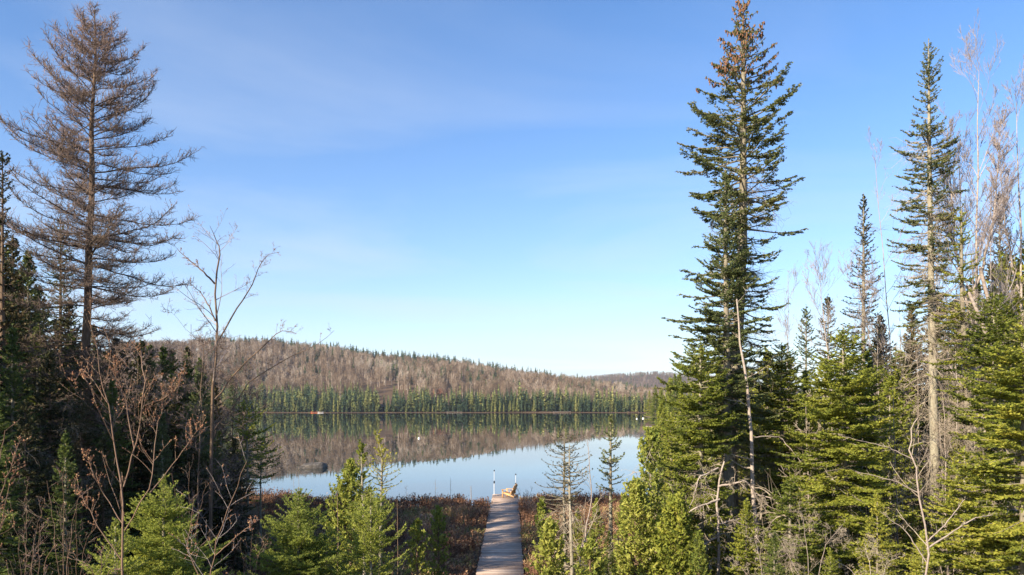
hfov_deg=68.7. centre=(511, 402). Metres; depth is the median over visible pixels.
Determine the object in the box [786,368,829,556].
balsam fir
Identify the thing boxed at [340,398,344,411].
shore conifer
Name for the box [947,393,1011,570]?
bare sapling
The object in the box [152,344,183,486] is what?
balsam fir
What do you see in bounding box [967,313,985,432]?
dead snag
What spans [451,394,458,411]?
shore conifer
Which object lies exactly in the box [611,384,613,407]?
shore conifer
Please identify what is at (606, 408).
shore conifer
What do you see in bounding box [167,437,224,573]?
dry spruce
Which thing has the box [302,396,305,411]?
shore conifer
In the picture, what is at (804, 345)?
spruce tree
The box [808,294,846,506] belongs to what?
spruce tree
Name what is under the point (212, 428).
bare tree
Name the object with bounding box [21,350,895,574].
ground
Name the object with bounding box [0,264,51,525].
dry spruce
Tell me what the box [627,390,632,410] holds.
shore conifer
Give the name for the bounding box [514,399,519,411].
shore conifer
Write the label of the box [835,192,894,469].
spruce tree
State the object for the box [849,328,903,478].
dry spruce
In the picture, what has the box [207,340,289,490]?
bare sapling
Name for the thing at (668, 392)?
white cedar
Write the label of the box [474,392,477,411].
shore conifer
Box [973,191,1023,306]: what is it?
spruce tree
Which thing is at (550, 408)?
shore conifer
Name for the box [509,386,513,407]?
shore conifer
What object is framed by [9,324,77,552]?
balsam fir
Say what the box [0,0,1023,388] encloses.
sky
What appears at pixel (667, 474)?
balsam fir
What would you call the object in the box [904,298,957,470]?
dry spruce
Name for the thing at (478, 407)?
shore conifer
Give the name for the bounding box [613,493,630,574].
white cedar
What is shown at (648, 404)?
balsam fir
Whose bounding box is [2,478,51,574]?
budding shrub
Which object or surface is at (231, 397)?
spruce tree
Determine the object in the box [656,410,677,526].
balsam fir
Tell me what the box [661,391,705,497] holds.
balsam fir
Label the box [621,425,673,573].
white cedar
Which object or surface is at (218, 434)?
balsam fir
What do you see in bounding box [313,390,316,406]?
shore conifer
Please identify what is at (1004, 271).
bare birch
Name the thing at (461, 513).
bog bush
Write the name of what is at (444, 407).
shore conifer
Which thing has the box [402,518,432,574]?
white cedar
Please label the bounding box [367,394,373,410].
shore conifer
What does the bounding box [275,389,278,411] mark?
shore conifer
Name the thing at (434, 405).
shore conifer
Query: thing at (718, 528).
dead snag
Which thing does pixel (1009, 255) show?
bare birch
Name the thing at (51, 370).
dry spruce
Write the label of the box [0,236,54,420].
dry spruce
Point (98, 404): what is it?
balsam fir
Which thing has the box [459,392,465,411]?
shore conifer
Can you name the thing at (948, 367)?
balsam fir
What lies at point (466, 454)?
lake water
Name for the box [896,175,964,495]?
bare birch
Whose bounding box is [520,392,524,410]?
shore conifer
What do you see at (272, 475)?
balsam fir
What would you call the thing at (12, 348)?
balsam fir
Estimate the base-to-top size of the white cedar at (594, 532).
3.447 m
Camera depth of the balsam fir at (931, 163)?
23.91 m
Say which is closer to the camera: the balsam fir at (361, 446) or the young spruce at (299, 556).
the young spruce at (299, 556)
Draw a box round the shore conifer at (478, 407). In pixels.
[476,395,480,411]
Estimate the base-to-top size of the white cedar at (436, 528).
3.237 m
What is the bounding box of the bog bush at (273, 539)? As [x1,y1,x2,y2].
[265,526,285,551]
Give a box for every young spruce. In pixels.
[78,517,151,574]
[86,474,234,574]
[236,487,355,574]
[314,488,415,574]
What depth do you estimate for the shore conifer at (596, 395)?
554.59 m
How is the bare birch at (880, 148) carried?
on the ground
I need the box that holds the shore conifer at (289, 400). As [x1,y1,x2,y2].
[285,394,291,410]
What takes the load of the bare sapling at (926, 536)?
on the ground
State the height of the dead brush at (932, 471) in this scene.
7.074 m
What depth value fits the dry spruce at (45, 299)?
37.94 m
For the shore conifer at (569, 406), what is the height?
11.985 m
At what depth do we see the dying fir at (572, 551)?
18.48 m
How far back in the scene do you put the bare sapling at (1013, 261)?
26.39 m
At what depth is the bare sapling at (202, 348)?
29.85 m
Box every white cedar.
[318,458,382,574]
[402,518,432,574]
[425,504,451,574]
[523,516,571,574]
[534,496,551,563]
[572,535,607,574]
[586,498,606,573]
[610,475,662,574]
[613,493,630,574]
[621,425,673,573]
[644,398,669,495]
[646,490,707,574]
[657,387,663,403]
[658,378,674,451]
[667,440,705,574]
[688,529,711,574]
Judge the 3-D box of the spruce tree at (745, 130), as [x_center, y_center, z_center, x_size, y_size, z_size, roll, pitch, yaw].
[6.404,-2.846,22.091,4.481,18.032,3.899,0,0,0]
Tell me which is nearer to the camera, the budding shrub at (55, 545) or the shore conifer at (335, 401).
the budding shrub at (55, 545)
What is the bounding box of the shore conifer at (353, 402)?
[349,394,355,411]
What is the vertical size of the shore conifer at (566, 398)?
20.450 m
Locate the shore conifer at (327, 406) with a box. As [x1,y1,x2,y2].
[326,395,329,411]
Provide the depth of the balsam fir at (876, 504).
15.47 m
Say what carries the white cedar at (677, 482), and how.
on the ground
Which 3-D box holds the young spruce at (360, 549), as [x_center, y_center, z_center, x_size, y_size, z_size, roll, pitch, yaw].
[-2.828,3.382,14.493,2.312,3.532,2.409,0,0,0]
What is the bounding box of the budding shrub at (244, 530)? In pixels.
[168,436,268,574]
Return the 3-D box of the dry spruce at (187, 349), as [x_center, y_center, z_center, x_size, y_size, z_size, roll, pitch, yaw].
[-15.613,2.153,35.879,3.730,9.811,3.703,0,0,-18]
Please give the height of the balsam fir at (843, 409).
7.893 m
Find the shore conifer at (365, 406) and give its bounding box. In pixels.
[362,391,367,411]
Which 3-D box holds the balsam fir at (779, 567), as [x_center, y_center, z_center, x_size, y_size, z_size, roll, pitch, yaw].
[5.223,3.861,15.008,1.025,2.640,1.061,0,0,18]
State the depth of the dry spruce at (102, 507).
20.93 m
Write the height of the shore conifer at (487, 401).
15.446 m
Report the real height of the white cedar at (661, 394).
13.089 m
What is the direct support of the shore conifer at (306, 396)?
on the ground
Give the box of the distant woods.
[584,371,740,390]
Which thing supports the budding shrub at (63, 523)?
on the ground
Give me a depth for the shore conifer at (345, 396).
546.69 m
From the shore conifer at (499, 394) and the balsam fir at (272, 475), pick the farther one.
the shore conifer at (499, 394)
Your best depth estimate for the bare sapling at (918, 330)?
25.97 m
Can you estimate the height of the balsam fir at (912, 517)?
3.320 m
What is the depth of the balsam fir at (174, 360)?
33.94 m
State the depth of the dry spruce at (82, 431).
22.95 m
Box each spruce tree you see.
[0,150,37,445]
[6,250,60,469]
[37,217,83,469]
[76,324,101,484]
[127,345,188,532]
[136,412,186,574]
[176,357,236,560]
[194,368,217,479]
[222,375,243,466]
[653,0,808,572]
[792,306,822,425]
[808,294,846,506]
[825,350,858,507]
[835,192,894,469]
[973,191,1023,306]
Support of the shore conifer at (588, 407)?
on the ground
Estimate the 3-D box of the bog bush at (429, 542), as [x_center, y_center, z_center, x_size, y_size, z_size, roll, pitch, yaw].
[-3.408,5.975,31.652,1.036,1.405,0.821,0,0,-8]
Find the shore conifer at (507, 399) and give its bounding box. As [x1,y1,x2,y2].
[506,388,508,409]
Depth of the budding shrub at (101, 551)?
9.01 m
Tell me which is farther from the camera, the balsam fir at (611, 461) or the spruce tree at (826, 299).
the spruce tree at (826, 299)
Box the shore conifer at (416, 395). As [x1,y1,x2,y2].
[414,386,419,408]
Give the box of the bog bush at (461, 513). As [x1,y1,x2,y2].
[452,502,466,524]
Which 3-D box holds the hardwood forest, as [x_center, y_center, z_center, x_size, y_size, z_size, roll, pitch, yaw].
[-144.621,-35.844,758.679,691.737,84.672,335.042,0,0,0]
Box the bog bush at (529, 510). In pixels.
[523,495,538,515]
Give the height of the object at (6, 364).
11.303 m
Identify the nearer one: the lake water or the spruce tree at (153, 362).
the spruce tree at (153, 362)
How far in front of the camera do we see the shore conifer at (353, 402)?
541.10 m
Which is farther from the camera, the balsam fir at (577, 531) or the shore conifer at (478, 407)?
the shore conifer at (478, 407)
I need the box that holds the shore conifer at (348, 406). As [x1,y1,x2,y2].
[347,397,350,411]
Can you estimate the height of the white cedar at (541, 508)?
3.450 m
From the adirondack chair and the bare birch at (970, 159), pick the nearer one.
the bare birch at (970, 159)
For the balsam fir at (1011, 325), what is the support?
on the ground
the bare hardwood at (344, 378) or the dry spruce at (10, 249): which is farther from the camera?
the bare hardwood at (344, 378)
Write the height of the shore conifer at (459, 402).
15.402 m
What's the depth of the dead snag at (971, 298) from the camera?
20.46 m
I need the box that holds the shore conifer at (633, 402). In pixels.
[629,392,635,411]
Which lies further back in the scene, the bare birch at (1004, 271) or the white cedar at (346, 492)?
the bare birch at (1004, 271)
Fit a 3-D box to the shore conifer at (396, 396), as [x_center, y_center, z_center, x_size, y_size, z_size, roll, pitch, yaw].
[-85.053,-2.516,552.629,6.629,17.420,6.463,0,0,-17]
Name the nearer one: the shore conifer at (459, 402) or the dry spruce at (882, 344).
the dry spruce at (882, 344)
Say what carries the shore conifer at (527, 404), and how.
on the ground
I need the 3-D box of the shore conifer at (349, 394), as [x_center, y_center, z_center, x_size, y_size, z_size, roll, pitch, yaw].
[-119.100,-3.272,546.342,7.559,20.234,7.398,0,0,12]
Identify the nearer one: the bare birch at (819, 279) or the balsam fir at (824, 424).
the balsam fir at (824, 424)
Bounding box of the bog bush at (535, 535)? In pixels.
[525,525,537,542]
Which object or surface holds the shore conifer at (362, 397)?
on the ground
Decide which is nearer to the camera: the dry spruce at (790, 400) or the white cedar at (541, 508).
the white cedar at (541, 508)
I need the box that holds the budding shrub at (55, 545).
[6,518,59,574]
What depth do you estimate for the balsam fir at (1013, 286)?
25.09 m
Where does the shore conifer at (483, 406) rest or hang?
on the ground
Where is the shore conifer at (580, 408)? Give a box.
[578,396,581,411]
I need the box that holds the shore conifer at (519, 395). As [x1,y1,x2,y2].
[515,382,523,410]
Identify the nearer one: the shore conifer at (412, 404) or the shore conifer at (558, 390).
the shore conifer at (412, 404)
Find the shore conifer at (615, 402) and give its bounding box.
[613,393,617,410]
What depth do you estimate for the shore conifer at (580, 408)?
549.05 m
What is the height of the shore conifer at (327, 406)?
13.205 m
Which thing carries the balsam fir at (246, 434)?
on the ground
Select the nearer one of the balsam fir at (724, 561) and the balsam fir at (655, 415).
the balsam fir at (724, 561)
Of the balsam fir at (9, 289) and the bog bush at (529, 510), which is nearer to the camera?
the balsam fir at (9, 289)
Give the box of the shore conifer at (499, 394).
[496,384,500,407]
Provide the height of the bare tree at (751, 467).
9.154 m
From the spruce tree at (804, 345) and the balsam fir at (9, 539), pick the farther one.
the spruce tree at (804, 345)
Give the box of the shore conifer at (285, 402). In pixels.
[283,394,286,410]
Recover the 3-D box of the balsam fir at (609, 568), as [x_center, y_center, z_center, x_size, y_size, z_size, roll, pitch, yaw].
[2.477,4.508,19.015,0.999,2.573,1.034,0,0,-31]
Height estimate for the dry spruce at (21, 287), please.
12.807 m
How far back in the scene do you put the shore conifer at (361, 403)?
544.45 m
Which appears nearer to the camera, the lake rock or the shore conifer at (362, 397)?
the lake rock
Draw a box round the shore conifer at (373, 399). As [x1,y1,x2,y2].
[370,389,376,409]
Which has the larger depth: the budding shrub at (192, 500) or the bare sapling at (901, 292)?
the bare sapling at (901, 292)
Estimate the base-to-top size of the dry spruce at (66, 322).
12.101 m
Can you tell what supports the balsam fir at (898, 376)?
on the ground
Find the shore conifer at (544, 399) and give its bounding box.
[541,389,546,410]
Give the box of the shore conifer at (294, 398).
[292,387,296,410]
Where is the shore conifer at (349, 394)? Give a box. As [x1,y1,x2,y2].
[345,385,352,407]
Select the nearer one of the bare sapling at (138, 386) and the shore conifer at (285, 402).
the bare sapling at (138, 386)
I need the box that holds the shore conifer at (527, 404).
[525,391,530,409]
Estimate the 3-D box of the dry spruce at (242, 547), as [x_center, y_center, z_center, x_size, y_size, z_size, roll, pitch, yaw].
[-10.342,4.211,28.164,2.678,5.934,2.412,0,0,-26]
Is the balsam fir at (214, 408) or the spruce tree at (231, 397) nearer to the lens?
the spruce tree at (231, 397)
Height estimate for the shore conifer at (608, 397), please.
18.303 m
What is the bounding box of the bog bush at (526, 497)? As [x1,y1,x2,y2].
[517,488,532,509]
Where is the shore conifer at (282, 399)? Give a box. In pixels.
[280,389,284,406]
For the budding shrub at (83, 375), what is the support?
on the ground
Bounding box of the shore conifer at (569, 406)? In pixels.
[566,396,570,410]
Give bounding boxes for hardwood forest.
[114,336,666,401]
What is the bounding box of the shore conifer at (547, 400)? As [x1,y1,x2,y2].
[546,391,548,409]
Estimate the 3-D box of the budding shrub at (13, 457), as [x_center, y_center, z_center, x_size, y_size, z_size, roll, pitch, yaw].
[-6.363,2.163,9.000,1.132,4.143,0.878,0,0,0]
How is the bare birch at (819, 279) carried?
on the ground
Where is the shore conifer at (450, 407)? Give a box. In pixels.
[449,392,451,411]
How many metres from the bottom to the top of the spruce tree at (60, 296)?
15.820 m
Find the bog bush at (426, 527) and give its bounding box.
[419,511,434,533]
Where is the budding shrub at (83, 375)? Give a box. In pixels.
[56,295,206,574]
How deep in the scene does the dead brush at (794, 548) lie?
14.98 m
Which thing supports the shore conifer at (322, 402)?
on the ground
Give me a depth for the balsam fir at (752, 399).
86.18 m
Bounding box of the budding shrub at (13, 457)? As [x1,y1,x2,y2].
[0,417,31,553]
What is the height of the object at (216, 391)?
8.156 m
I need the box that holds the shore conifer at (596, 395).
[593,389,600,411]
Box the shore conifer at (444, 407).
[441,397,447,411]
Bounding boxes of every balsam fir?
[0,225,45,477]
[0,324,60,561]
[0,392,50,574]
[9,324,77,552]
[34,430,98,574]
[43,330,95,540]
[72,380,146,573]
[74,352,128,516]
[119,345,138,452]
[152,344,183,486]
[164,355,213,531]
[165,349,193,458]
[192,396,217,522]
[202,430,252,567]
[207,376,225,464]
[225,399,283,561]
[242,436,280,546]
[345,438,385,574]
[568,508,587,573]
[586,414,624,572]
[601,530,619,574]
[644,391,652,416]
[648,385,658,425]
[653,338,745,574]
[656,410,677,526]
[657,404,696,552]
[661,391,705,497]
[662,381,679,447]
[668,169,769,574]
[688,401,721,572]
[704,473,737,574]
[705,412,756,565]
[720,498,766,574]
[723,398,787,574]
[731,469,838,574]
[736,342,830,572]
[738,347,796,565]
[740,372,770,449]
[761,530,787,574]
[770,323,924,574]
[780,412,841,571]
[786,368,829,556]
[789,361,850,536]
[820,548,839,574]
[834,349,896,572]
[848,347,929,567]
[851,372,936,571]
[852,491,903,574]
[882,38,989,541]
[893,511,930,574]
[899,446,1015,574]
[904,529,938,574]
[905,367,950,500]
[907,279,990,522]
[911,205,1009,570]
[920,301,969,523]
[923,437,967,574]
[925,323,1023,574]
[935,291,1022,574]
[960,250,1023,409]
[962,240,1023,510]
[978,375,1020,567]
[982,302,1019,403]
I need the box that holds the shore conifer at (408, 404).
[405,396,411,410]
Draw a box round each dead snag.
[677,461,770,574]
[948,292,1018,570]
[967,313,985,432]
[979,267,1014,367]
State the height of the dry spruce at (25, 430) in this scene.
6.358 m
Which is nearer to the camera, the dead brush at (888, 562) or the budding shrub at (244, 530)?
the budding shrub at (244, 530)
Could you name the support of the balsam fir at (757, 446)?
on the ground
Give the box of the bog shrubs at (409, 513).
[20,485,854,574]
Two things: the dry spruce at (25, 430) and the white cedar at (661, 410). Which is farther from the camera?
the white cedar at (661, 410)
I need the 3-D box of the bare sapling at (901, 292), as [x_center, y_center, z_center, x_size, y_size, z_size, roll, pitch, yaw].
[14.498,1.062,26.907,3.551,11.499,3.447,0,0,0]
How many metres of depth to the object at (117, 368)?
30.25 m
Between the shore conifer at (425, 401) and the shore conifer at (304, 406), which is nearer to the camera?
the shore conifer at (304, 406)
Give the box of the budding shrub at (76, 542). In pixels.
[51,503,96,574]
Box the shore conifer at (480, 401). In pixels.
[476,390,482,410]
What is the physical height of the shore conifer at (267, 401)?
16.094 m
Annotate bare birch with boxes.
[764,261,799,469]
[793,241,860,430]
[838,249,896,444]
[854,127,928,471]
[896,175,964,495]
[897,11,1023,491]
[905,98,1003,520]
[968,165,1022,340]
[981,55,1023,486]
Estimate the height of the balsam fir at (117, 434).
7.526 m
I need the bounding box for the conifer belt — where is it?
[220,381,657,411]
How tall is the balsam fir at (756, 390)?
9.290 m
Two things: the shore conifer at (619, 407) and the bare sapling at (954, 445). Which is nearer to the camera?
the bare sapling at (954, 445)
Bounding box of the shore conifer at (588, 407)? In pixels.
[586,396,590,411]
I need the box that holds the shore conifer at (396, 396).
[395,388,398,406]
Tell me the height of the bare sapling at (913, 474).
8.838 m
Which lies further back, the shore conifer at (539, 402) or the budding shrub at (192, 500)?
the shore conifer at (539, 402)
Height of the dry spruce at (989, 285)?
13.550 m
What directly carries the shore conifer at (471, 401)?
on the ground
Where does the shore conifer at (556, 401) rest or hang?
on the ground
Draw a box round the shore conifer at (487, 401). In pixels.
[485,393,490,409]
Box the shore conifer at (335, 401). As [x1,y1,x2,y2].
[334,393,336,410]
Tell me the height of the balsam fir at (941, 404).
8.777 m
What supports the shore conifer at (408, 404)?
on the ground
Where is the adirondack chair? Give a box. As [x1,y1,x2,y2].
[501,484,517,497]
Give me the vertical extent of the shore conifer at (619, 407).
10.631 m
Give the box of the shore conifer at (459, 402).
[456,394,461,411]
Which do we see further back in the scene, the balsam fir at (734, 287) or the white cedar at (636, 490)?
the balsam fir at (734, 287)
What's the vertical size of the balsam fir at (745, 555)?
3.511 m
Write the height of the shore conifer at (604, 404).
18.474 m
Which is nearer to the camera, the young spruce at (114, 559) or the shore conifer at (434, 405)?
the young spruce at (114, 559)
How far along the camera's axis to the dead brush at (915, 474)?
19.98 m
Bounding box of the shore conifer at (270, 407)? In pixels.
[268,400,272,411]
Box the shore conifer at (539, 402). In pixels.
[536,390,544,409]
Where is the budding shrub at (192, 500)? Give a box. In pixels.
[152,461,217,548]
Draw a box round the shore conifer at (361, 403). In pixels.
[359,395,362,411]
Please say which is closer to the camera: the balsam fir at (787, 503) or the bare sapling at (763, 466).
the balsam fir at (787, 503)
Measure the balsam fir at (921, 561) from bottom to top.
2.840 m
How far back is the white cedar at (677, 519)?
16.83 m
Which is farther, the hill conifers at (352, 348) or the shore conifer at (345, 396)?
the hill conifers at (352, 348)
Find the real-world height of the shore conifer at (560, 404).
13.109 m
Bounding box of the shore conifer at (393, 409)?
[391,396,395,411]
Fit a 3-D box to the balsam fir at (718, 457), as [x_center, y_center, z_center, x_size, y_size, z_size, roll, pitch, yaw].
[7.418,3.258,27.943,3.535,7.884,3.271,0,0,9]
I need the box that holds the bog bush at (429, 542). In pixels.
[420,529,440,555]
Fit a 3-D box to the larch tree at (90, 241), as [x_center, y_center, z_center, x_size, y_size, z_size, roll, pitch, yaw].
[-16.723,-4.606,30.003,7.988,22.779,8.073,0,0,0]
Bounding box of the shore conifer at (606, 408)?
[604,401,608,411]
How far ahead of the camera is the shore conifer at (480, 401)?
548.90 m
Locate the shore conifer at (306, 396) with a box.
[303,387,309,411]
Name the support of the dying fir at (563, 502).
on the ground
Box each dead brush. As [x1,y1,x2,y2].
[725,530,798,574]
[768,503,852,574]
[835,533,904,574]
[849,406,960,574]
[891,402,983,574]
[936,468,1018,574]
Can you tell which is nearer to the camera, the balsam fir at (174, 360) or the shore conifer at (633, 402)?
the balsam fir at (174, 360)
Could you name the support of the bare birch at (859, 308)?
on the ground
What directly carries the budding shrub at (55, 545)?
on the ground
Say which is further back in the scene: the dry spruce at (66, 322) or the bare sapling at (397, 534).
the dry spruce at (66, 322)
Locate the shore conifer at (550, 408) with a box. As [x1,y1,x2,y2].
[548,397,553,410]
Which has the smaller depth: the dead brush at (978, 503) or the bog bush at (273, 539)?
the dead brush at (978, 503)
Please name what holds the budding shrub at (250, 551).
on the ground
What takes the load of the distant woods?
on the ground
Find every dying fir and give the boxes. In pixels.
[529,428,594,574]
[553,444,604,574]
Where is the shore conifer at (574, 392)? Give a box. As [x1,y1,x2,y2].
[570,389,577,404]
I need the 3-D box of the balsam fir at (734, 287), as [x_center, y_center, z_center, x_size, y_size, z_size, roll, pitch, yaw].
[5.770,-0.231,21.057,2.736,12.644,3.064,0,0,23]
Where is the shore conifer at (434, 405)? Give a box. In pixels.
[431,397,435,410]
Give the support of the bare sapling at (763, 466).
on the ground
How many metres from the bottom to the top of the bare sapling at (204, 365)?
9.428 m
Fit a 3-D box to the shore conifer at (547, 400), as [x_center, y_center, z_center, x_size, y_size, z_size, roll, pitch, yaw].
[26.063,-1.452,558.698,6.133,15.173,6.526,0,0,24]
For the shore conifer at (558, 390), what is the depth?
560.65 m
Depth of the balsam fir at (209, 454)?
33.01 m
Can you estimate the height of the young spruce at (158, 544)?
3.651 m
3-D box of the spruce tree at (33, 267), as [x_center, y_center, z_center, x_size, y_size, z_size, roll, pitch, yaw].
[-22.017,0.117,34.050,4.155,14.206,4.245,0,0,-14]
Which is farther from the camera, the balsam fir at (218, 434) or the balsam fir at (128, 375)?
the balsam fir at (128, 375)
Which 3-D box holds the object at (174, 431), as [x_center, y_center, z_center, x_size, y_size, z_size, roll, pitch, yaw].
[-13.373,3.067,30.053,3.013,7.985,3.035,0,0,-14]
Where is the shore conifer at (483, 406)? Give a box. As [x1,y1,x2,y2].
[481,396,484,411]
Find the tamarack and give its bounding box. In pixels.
[364,429,402,568]
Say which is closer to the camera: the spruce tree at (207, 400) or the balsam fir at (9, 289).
the balsam fir at (9, 289)
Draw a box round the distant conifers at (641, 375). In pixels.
[590,371,693,380]
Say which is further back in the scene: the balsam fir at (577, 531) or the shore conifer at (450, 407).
the shore conifer at (450, 407)
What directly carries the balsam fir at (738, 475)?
on the ground
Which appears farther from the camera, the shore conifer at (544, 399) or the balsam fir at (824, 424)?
the shore conifer at (544, 399)
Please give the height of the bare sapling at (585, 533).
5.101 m
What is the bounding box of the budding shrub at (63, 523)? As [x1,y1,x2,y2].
[17,461,92,574]
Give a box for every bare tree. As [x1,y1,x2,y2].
[170,206,330,573]
[724,281,801,568]
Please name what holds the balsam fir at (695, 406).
on the ground
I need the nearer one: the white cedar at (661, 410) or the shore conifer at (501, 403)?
the white cedar at (661, 410)
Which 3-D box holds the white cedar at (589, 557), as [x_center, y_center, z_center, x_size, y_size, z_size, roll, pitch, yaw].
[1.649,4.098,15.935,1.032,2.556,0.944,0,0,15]
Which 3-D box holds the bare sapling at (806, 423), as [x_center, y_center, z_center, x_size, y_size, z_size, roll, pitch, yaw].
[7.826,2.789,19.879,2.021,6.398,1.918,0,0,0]
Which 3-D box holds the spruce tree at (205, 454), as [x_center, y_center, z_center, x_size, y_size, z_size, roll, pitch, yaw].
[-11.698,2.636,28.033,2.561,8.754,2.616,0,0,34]
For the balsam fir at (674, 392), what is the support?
on the ground
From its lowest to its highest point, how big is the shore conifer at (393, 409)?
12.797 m
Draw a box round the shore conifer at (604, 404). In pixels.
[603,390,605,406]
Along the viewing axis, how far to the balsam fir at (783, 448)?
21.73 m
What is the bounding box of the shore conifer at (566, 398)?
[563,385,568,407]
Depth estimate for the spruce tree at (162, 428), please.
24.47 m
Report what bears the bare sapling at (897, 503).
on the ground
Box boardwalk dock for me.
[476,494,523,574]
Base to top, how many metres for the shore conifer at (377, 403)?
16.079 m
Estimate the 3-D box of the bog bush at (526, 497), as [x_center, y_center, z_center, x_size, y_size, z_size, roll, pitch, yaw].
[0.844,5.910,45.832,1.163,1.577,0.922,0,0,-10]
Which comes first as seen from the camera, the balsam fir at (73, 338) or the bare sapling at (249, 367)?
the balsam fir at (73, 338)
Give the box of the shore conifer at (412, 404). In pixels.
[410,398,414,410]
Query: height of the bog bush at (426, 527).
1.584 m
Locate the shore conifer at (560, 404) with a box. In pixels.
[558,396,562,410]
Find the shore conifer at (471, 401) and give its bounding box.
[467,392,473,410]
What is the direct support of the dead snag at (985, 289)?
on the ground
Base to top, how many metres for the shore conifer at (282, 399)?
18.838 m
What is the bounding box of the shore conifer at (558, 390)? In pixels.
[555,382,562,410]
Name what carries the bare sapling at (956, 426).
on the ground
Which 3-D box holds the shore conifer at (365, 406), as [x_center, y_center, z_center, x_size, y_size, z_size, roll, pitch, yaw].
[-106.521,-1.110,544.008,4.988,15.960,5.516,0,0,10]
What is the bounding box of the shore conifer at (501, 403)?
[497,395,503,410]
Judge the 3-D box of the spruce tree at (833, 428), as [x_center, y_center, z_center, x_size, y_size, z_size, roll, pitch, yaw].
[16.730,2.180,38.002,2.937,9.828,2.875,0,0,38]
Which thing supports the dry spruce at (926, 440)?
on the ground
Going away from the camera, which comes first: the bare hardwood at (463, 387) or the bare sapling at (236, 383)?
the bare sapling at (236, 383)
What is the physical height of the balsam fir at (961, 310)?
12.028 m
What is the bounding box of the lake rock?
[301,462,327,468]
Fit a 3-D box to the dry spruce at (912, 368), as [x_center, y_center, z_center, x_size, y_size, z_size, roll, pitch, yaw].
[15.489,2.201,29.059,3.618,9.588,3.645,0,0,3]
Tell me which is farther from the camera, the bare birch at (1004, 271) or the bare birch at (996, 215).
the bare birch at (1004, 271)
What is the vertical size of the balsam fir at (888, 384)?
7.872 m
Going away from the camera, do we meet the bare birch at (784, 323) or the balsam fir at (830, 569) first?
the balsam fir at (830, 569)
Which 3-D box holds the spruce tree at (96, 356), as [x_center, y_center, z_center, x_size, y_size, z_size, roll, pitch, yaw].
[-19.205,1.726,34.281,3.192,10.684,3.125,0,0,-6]
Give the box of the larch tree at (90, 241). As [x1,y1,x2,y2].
[0,0,206,516]
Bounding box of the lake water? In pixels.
[216,413,660,504]
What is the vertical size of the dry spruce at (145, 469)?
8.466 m
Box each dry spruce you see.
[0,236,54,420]
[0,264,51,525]
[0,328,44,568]
[0,400,75,574]
[1,349,98,573]
[5,274,51,461]
[29,284,64,432]
[32,300,100,540]
[39,376,120,573]
[72,436,136,574]
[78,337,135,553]
[101,339,187,574]
[108,375,189,574]
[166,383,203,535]
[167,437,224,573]
[169,346,223,488]
[204,437,267,574]
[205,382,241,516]
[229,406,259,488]
[554,526,575,574]
[773,356,802,476]
[848,314,902,506]
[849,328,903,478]
[887,309,928,420]
[894,402,962,569]
[896,336,944,517]
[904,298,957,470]
[967,261,1004,338]
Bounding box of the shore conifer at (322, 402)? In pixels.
[319,388,324,409]
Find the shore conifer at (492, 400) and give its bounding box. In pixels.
[490,392,496,411]
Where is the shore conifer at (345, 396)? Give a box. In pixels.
[343,387,346,405]
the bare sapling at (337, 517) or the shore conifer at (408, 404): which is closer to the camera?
the bare sapling at (337, 517)
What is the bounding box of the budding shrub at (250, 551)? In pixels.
[229,519,270,574]
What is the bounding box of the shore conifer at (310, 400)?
[306,393,314,411]
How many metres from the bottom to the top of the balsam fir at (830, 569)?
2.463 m
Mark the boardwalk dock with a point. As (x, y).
(501, 550)
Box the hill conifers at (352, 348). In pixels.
[206,334,665,402]
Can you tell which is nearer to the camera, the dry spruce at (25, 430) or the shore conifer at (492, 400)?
the dry spruce at (25, 430)
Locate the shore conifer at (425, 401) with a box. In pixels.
[422,391,427,411]
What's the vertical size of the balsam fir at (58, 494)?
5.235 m
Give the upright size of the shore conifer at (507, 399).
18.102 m
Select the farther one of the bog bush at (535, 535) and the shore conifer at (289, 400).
the shore conifer at (289, 400)
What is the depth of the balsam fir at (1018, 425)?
21.89 m
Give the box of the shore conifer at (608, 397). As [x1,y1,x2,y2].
[606,390,610,408]
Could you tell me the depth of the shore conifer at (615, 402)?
548.31 m
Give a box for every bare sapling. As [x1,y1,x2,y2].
[90,340,177,554]
[145,328,263,555]
[151,301,238,540]
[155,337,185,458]
[195,357,269,551]
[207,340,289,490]
[337,498,341,570]
[395,508,402,574]
[568,431,616,569]
[738,391,791,563]
[778,389,833,570]
[838,418,993,574]
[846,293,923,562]
[861,399,945,573]
[867,272,928,520]
[886,330,942,555]
[897,403,991,574]
[900,310,1015,574]
[908,251,987,571]
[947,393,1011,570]
[961,310,1023,458]
[986,229,1023,371]
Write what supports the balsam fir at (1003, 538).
on the ground
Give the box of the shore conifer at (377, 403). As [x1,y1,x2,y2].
[375,393,381,410]
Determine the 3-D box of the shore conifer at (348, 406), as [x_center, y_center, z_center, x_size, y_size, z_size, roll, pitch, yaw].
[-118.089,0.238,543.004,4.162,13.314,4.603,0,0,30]
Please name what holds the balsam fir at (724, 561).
on the ground
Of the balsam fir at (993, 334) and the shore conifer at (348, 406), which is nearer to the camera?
the balsam fir at (993, 334)
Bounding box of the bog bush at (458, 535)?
[451,522,464,544]
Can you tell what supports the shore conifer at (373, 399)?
on the ground
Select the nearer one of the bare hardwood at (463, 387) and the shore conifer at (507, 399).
the shore conifer at (507, 399)
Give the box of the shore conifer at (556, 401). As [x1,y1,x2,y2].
[554,392,559,410]
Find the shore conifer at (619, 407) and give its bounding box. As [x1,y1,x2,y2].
[617,400,621,411]
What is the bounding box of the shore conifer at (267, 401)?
[264,390,270,409]
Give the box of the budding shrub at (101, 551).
[64,544,121,574]
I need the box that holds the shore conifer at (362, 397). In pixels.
[360,389,364,411]

